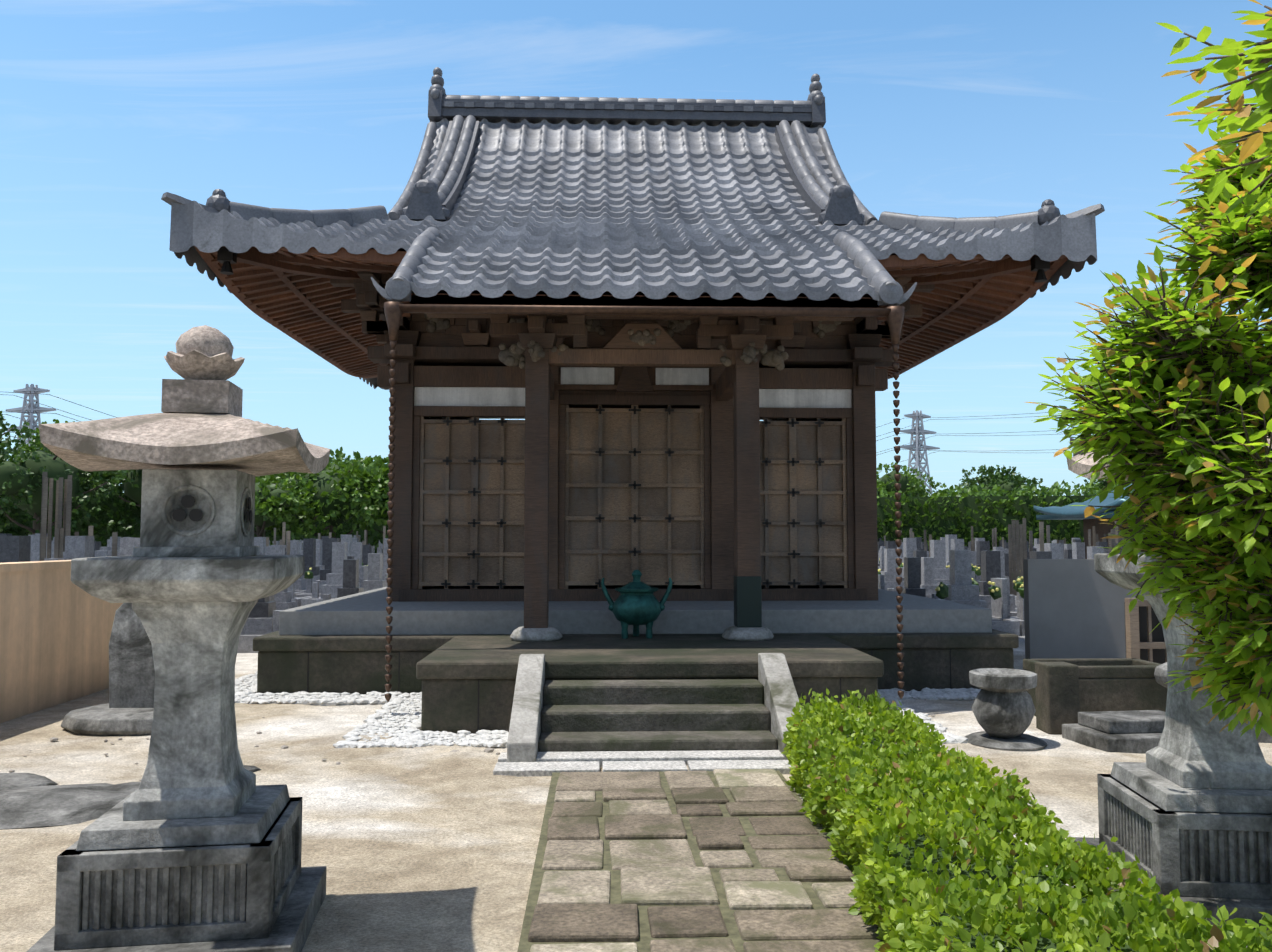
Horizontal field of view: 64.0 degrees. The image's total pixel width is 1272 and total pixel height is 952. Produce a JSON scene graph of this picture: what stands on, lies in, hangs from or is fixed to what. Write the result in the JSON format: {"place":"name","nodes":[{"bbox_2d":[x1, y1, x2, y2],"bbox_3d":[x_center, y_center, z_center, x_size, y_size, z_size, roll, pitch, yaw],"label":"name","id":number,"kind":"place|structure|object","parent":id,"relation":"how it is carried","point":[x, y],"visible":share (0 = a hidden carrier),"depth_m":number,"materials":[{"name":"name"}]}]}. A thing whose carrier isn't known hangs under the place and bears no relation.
{"place":"outdoors","nodes":[
{"label":"outdoors","id":0,"kind":"place"},
{"bbox_2d":[91,469,142,531],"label":"tree","id":1,"kind":"object","parent":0,"point":[133,493],"depth_m":66.25,"materials":[{"name":"green plant"}]},
{"bbox_2d":[254,472,341,545],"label":"tree leaves","id":2,"kind":"object","parent":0,"point":[282,514],"depth_m":40.50,"materials":[{"name":"green plant"}]},
{"bbox_2d":[0,636,1024,897],"bbox_3d":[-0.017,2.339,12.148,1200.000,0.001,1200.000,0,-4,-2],"label":"ground","id":3,"kind":"structure","parent":0,"point":[420,884],"depth_m":7.21,"materials":[{"name":"beige soil"}]},
{"bbox_2d":[0,411,11,461],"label":"tree leaves","id":4,"kind":"object","parent":3,"relation":"on","point":[2,419],"depth_m":67.23,"materials":[{"name":"plant"}]},
{"bbox_2d":[1,384,55,452],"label":"pylon","id":5,"kind":"object","parent":3,"relation":"on","point":[32,407],"visible":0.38,"depth_m":260.47,"materials":[{"name":"silver metal"}]},
{"bbox_2d":[0,560,122,722],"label":"beige wall","id":6,"kind":"structure","parent":3,"relation":"on","point":[56,624],"depth_m":9.56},
{"bbox_2d":[1,419,123,511],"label":"tree leaves","id":7,"kind":"object","parent":3,"relation":"on","point":[24,447],"depth_m":69.19,"materials":[{"name":"green plant"}]},
{"bbox_2d":[0,424,138,534],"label":"tree leaves","id":8,"kind":"object","parent":3,"relation":"on","point":[19,500],"depth_m":59.79,"materials":[{"name":"green plant"}]},
{"bbox_2d":[0,483,387,552],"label":"hedge","id":9,"kind":"object","parent":3,"relation":"on","point":[89,506],"depth_m":68.26,"materials":[{"name":"green plant"}]},
{"bbox_2d":[262,453,364,533],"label":"tree leaves","id":10,"kind":"object","parent":3,"relation":"on","point":[333,462],"depth_m":69.86,"materials":[{"name":"green plant"}]},
{"bbox_2d":[258,447,388,541],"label":"tree leaves","id":11,"kind":"object","parent":3,"relation":"on","point":[369,470],"depth_m":41.81,"materials":[{"name":"green plant"}]},
{"bbox_2d":[365,476,387,543],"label":"tree leaves","id":12,"kind":"object","parent":3,"relation":"on","point":[384,512],"depth_m":43.85,"materials":[{"name":"green plant"}]},
{"bbox_2d":[39,472,1026,595],"bbox_3d":[-0.878,1.538,21.780,21.364,2.931,0.320,1,-4,-15],"label":"sotoba","id":13,"kind":"object","parent":3,"relation":"on","point":[1016,557],"visible":0.5,"depth_m":19.24,"materials":[{"name":"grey wood"}]},
{"bbox_2d":[0,533,1145,634],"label":"gravestones","id":14,"kind":"object","parent":3,"relation":"on","point":[958,575],"depth_m":21.33,"materials":[{"name":"grey stone"}]},
{"bbox_2d":[304,558,1023,599],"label":"grave flowers","id":15,"kind":"object","parent":14,"relation":"on","point":[989,583],"visible":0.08,"depth_m":17.21,"materials":[{"name":"plant"}]},
{"bbox_2d":[46,521,1123,567],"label":"gravestones","id":16,"kind":"object","parent":3,"relation":"on","point":[58,543],"visible":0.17,"depth_m":22.09,"materials":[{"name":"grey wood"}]},
{"bbox_2d":[235,677,970,747],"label":"pebbles","id":17,"kind":"object","parent":3,"relation":"on","point":[333,703],"visible":0.06,"depth_m":9.69,"materials":[{"name":"white gravel"}]},
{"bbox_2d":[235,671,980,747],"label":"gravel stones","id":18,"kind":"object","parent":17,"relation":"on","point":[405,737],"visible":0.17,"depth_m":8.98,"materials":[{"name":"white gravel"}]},
{"bbox_2d":[237,590,1024,652],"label":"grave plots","id":19,"kind":"object","parent":3,"relation":"on","point":[1007,625],"visible":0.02,"depth_m":16.57,"materials":[{"name":"stone"}]},
{"bbox_2d":[253,629,1018,733],"bbox_3d":[-0.086,2.152,14.012,7.800,0.600,11.600,0,-4,-2],"label":"stone foundation","id":20,"kind":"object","parent":3,"relation":"on","point":[443,674],"depth_m":9.45,"materials":[{"name":"stone"}]},
{"bbox_2d":[307,649,951,730],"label":"stone platform joints","id":21,"kind":"object","parent":20,"relation":"attached to","point":[479,680],"visible":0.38,"depth_m":10.23,"materials":[{"name":"grey stone"}]},
{"bbox_2d":[279,585,991,634],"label":"stone platform","id":22,"kind":"structure","parent":20,"relation":"on","point":[364,613],"depth_m":10.61,"materials":[{"name":"grey stone"}]},
{"bbox_2d":[354,280,910,627],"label":"hall posts","id":23,"kind":"object","parent":22,"relation":"on","point":[731,489],"visible":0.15,"depth_m":12.10,"materials":[{"name":"brown wood"}]},
{"bbox_2d":[418,405,847,588],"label":"lattice doors","id":24,"kind":"structure","parent":23,"relation":"attached to","point":[596,484],"depth_m":12.25,"materials":[{"name":"brown wood"}]},
{"bbox_2d":[441,406,825,587],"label":"door fittings","id":25,"kind":"object","parent":24,"relation":"attached to","point":[669,518],"depth_m":12.20,"materials":[{"name":"grey metal"}]},
{"bbox_2d":[414,367,851,420],"bbox_3d":[-0.120,-0.893,15.134,5.610,0.465,5.830,0,-4,-2],"label":"white wall panel","id":26,"kind":"object","parent":23,"relation":"attached to","point":[503,396],"visible":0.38,"depth_m":12.25,"materials":[{"name":"white paint"}]},
{"bbox_2d":[601,569,671,638],"bbox_3d":[0.007,1.278,10.209,0.545,0.680,0.489,-3,-5,39],"label":"incense burner","id":27,"kind":"object","parent":20,"relation":"on","point":[636,603],"visible":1,"depth_m":10.07,"materials":[{"name":"teal metal"}]},
{"bbox_2d":[510,625,773,641],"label":"kohai pillar bases","id":28,"kind":"object","parent":20,"relation":"on","point":[551,633],"visible":0.9,"depth_m":9.86,"materials":[{"name":"stone"}]},
{"bbox_2d":[330,271,934,601],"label":"hall beams","id":29,"kind":"structure","parent":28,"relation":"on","point":[837,374],"depth_m":12.15,"materials":[{"name":"brown wood"}]},
{"bbox_2d":[194,246,1067,378],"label":"rafters","id":30,"kind":"object","parent":29,"relation":"attached to","point":[335,336],"visible":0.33,"depth_m":12.09,"materials":[{"name":"brown wood"}]},
{"bbox_2d":[212,246,1051,343],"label":"eave boards","id":31,"kind":"object","parent":30,"relation":"on","point":[990,281],"visible":0.02,"depth_m":12.16,"materials":[{"name":"brown wood"}]},
{"bbox_2d":[370,248,896,296],"bbox_3d":[-0.103,-3.323,14.812,9.440,4.092,10.610,0,-4,-2],"label":"end tile","id":32,"kind":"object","parent":30,"relation":"on","point":[637,293],"depth_m":9.63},
{"bbox_2d":[206,90,1060,232],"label":"roof ridge","id":33,"kind":"structure","parent":32,"relation":"on","point":[841,209],"depth_m":15.27,"materials":[{"name":"grey tile"}]},
{"bbox_2d":[424,313,840,370],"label":"kohai carvings","id":34,"kind":"object","parent":29,"relation":"attached to","point":[512,355],"visible":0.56,"depth_m":10.16,"materials":[{"name":"brown wood"}]},
{"bbox_2d":[404,295,885,307],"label":"eave fascia","id":35,"kind":"structure","parent":29,"relation":"attached to","point":[413,301],"depth_m":9.37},
{"bbox_2d":[161,67,1104,305],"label":"roof ridge caps","id":36,"kind":"object","parent":35,"relation":"on","point":[873,270],"visible":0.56,"depth_m":12.52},
{"bbox_2d":[169,118,1096,389],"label":"roof tiles","id":37,"kind":"object","parent":36,"relation":"attached to","point":[621,210],"visible":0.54,"depth_m":11.41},
{"bbox_2d":[217,247,1049,282],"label":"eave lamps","id":38,"kind":"object","parent":35,"relation":"attached to","point":[226,257],"visible":0.96,"depth_m":10.76,"materials":[{"name":"grey metal"}]},
{"bbox_2d":[384,301,904,701],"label":"gutter rain chains","id":39,"kind":"object","parent":35,"relation":"hanging from","point":[395,311],"visible":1,"depth_m":9.22,"materials":[{"name":"orange metal"}]},
{"bbox_2d":[734,576,761,626],"bbox_3d":[1.107,1.242,10.101,0.245,0.500,0.245,0,-4,-2],"label":"pillar base cover","id":40,"kind":"object","parent":28,"relation":"on","point":[747,601],"visible":0.9,"depth_m":9.98,"materials":[{"name":"green metal"}]},
{"bbox_2d":[876,462,946,496],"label":"tree leaves","id":41,"kind":"object","parent":3,"relation":"on","point":[915,482],"depth_m":76.85,"materials":[{"name":"green plant"}]},
{"bbox_2d":[900,410,939,494],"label":"pylon","id":42,"kind":"object","parent":3,"relation":"on","point":[917,430],"visible":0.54,"depth_m":385.84,"materials":[{"name":"silver metal"}]},
{"bbox_2d":[0,392,1080,464],"bbox_3d":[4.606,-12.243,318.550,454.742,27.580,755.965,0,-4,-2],"label":"power lines","id":43,"kind":"object","parent":42,"relation":"attached to","point":[876,427],"visible":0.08,"depth_m":337.86,"materials":[{"name":"grey metal"}]},
{"bbox_2d":[877,479,1118,550],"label":"hedge","id":44,"kind":"object","parent":3,"relation":"on","point":[968,501],"depth_m":53.30,"materials":[{"name":"green plant"}]},
{"bbox_2d":[954,465,1048,495],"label":"tree leaves","id":45,"kind":"object","parent":3,"relation":"on","point":[1018,480],"depth_m":74.37,"materials":[{"name":"green plant"}]},
{"bbox_2d":[1023,559,1140,658],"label":"grey wall","id":46,"kind":"structure","parent":3,"relation":"on","point":[1074,608],"depth_m":13.22,"materials":[{"name":"grey concrete"}]},
{"bbox_2d":[1033,484,1136,519],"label":"blue roof","id":47,"kind":"structure","parent":3,"relation":"on","point":[1067,512],"depth_m":36.54,"materials":[{"name":"blue metal"}]},
{"bbox_2d":[1084,478,1131,494],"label":"tree leaves","id":48,"kind":"object","parent":3,"relation":"on","point":[1095,482],"depth_m":72.21,"materials":[{"name":"green plant"}]},
{"bbox_2d":[1124,602,1164,663],"bbox_3d":[6.984,1.737,10.260,4.150,0.930,0.040,0,-4,-2],"label":"lattice window","id":49,"kind":"structure","parent":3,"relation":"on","point":[1158,636],"depth_m":10.18,"materials":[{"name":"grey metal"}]},
{"bbox_2d":[1125,598,1166,662],"bbox_3d":[6.989,1.715,10.141,4.240,1.000,0.090,0,-4,-2],"label":"wooden frame","id":50,"kind":"object","parent":3,"relation":"on","point":[1134,645],"visible":0.17,"depth_m":10.04,"materials":[{"name":"brown wood"}]},
{"bbox_2d":[1070,413,1255,455],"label":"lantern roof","id":51,"kind":"structure","parent":3,"relation":"on","point":[1078,452],"depth_m":27.58,"materials":[{"name":"grey stone"}]},
{"bbox_2d":[0,699,1271,951],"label":"courtyard soil","id":52,"kind":"structure","parent":0,"point":[466,815],"depth_m":5.89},
{"bbox_2d":[61,603,154,735],"bbox_3d":[-4.148,1.543,8.634,1.313,1.160,0.960,0,-4,-2],"label":"stone monument","id":53,"kind":"object","parent":52,"relation":"on","point":[127,709],"visible":0.46,"depth_m":8.55,"materials":[{"name":"grey stone"}]},
{"bbox_2d":[0,765,260,828],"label":"flat rocks","id":54,"kind":"object","parent":52,"relation":"on","point":[29,800],"visible":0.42,"depth_m":5.89,"materials":[{"name":"stone"}]},
{"bbox_2d":[26,469,326,951],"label":"stone lantern","id":55,"kind":"object","parent":52,"relation":"on","point":[193,843],"visible":1,"depth_m":3.85,"materials":[{"name":"stone"}]},
{"bbox_2d":[39,325,329,476],"bbox_3d":[-1.766,-0.317,4.155,0.890,0.605,0.890,1,-4,-9],"label":"lantern roof","id":56,"kind":"object","parent":55,"relation":"on","point":[199,423],"visible":1,"depth_m":3.88,"materials":[{"name":"stone"}]},
{"bbox_2d":[172,495,252,521],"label":"lantern holes","id":57,"kind":"object","parent":55,"relation":"attached to","point":[187,501],"visible":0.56,"depth_m":3.94,"materials":[{"name":"grey stone"}]},
{"bbox_2d":[8,699,972,780],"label":"scattered pebbles","id":58,"kind":"object","parent":52,"relation":"on","point":[486,750],"visible":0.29,"depth_m":7.50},
{"bbox_2d":[493,750,790,776],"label":"threshold slabs","id":59,"kind":"structure","parent":52,"relation":"on","point":[546,763],"depth_m":7.01,"materials":[{"name":"grey stone"}]},
{"bbox_2d":[507,653,800,761],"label":"stair stringers","id":60,"kind":"object","parent":52,"relation":"on","point":[781,699],"visible":0.56,"depth_m":7.59,"materials":[{"name":"grey stone"}]},
{"bbox_2d":[538,679,777,751],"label":"stair steps","id":61,"kind":"structure","parent":52,"relation":"on","point":[657,715],"depth_m":7.64,"materials":[{"name":"grey stone"}]},
{"bbox_2d":[517,770,880,951],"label":"joint","id":62,"kind":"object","parent":52,"relation":"on","point":[643,942],"visible":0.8,"depth_m":4.77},
{"bbox_2d":[528,769,884,951],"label":"path flagstones","id":63,"kind":"object","parent":52,"relation":"on","point":[767,905],"visible":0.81,"depth_m":4.71,"materials":[{"name":"stone"}]},
{"bbox_2d":[965,668,1046,750],"bbox_3d":[2.845,1.797,7.876,0.620,0.560,0.620,0,-4,-2],"label":"stone basin","id":64,"kind":"object","parent":52,"relation":"on","point":[1003,709],"visible":0.88,"depth_m":7.71,"materials":[{"name":"grey stone"}]},
{"bbox_2d":[781,688,1271,951],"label":"hedge","id":65,"kind":"object","parent":52,"relation":"on","point":[882,877],"depth_m":3.86,"materials":[{"name":"green plant"}]},
{"bbox_2d":[1023,658,1167,734],"bbox_3d":[3.962,1.852,8.777,1.260,0.560,0.980,0,-4,-2],"label":"stone trough","id":66,"kind":"object","parent":52,"relation":"on","point":[1065,691],"visible":0.73,"depth_m":8.67,"materials":[{"name":"grey stone"}]},
{"bbox_2d":[1062,662,1271,753],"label":"stone slabs","id":67,"kind":"structure","parent":52,"relation":"on","point":[1138,731],"depth_m":7.71,"materials":[{"name":"grey stone"}]},
{"bbox_2d":[1074,494,1271,930],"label":"stone lantern","id":68,"kind":"object","parent":52,"relation":"on","point":[1185,809],"visible":0.62,"depth_m":4.33,"materials":[{"name":"stone"}]},
{"bbox_2d":[1066,436,1271,480],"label":"lantern roof","id":69,"kind":"object","parent":68,"relation":"on","point":[1083,465],"depth_m":4.88,"materials":[{"name":"stone"}]},
{"bbox_2d":[0,0,1271,496],"label":"sky","id":70,"kind":"structure","parent":0,"point":[938,108],"materials":[{"name":"blue"}]},
{"bbox_2d":[1083,510,1143,558],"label":"neighbour hall","id":71,"kind":"structure","parent":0,"point":[1101,530],"depth_m":36.71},
{"bbox_2d":[1026,107,1271,738],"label":"tree","id":72,"kind":"object","parent":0,"point":[1234,531],"depth_m":3.48,"materials":[{"name":"green plant"}]},
{"bbox_2d":[1154,0,1271,219],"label":"tree","id":73,"kind":"object","parent":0,"point":[1261,86],"depth_m":2.18,"materials":[{"name":"green plant"}]},
{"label":"hedge","id":74,"kind":"object","parent":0,"visible":0},
{"bbox_2d":[912,482,1088,496],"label":"trees","id":75,"kind":"object","parent":74,"relation":"on","point":[1031,489],"depth_m":78.44,"materials":[{"name":"green plant"}]}
]}

